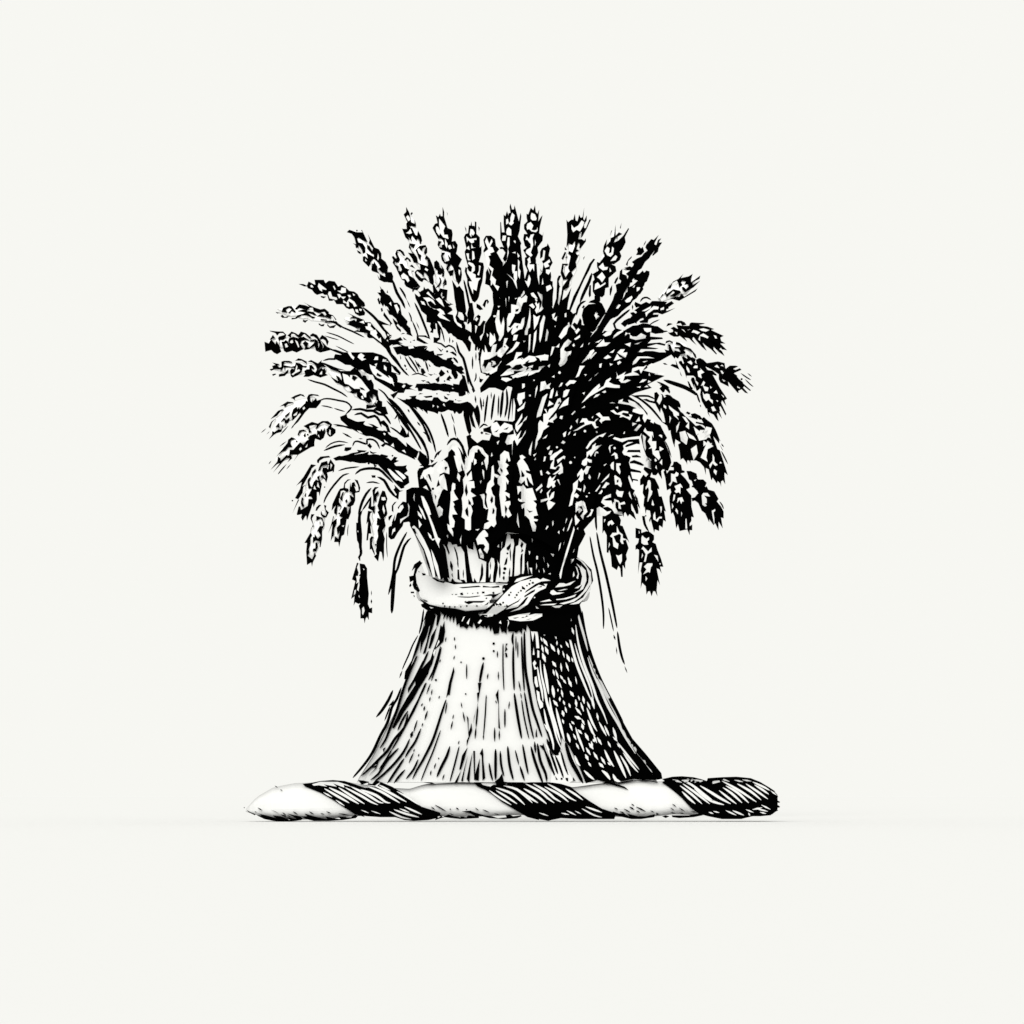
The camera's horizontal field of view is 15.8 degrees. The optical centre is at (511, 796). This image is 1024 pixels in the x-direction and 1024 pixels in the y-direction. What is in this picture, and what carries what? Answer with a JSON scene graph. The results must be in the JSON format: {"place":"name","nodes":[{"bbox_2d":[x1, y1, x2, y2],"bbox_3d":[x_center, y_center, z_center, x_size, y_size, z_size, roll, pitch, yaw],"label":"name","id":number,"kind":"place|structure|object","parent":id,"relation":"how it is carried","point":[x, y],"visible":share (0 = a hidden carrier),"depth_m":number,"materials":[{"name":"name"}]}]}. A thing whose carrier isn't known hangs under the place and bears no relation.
{"place":"outdoors","nodes":[
{"label":"outdoors","id":0,"kind":"place"},
{"bbox_2d":[0,797,1023,1023],"bbox_3d":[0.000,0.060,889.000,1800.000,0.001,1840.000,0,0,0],"label":"ground","id":1,"kind":"structure","parent":0,"point":[791,910],"depth_m":1.88,"materials":[{"name":"white"}]},
{"bbox_2d":[244,776,779,821],"bbox_3d":[0.000,0.006,8.995,1.296,0.112,0.195,0,0,0],"label":"twisted roll","id":2,"kind":"object","parent":1,"relation":"on","point":[681,797],"visible":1,"depth_m":8.91,"materials":[{"name":"black"}]},
{"bbox_2d":[261,204,752,783],"bbox_3d":[-0.011,-0.730,8.943,1.192,1.402,0.322,0,0,0],"label":"wheat sheaf","id":3,"kind":"object","parent":2,"relation":"on","point":[507,686],"visible":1,"depth_m":8.86,"materials":[{"name":"black"}]},
{"bbox_2d":[0,0,1023,796],"label":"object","id":4,"kind":"structure","parent":0,"point":[841,182],"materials":[{"name":"white"}]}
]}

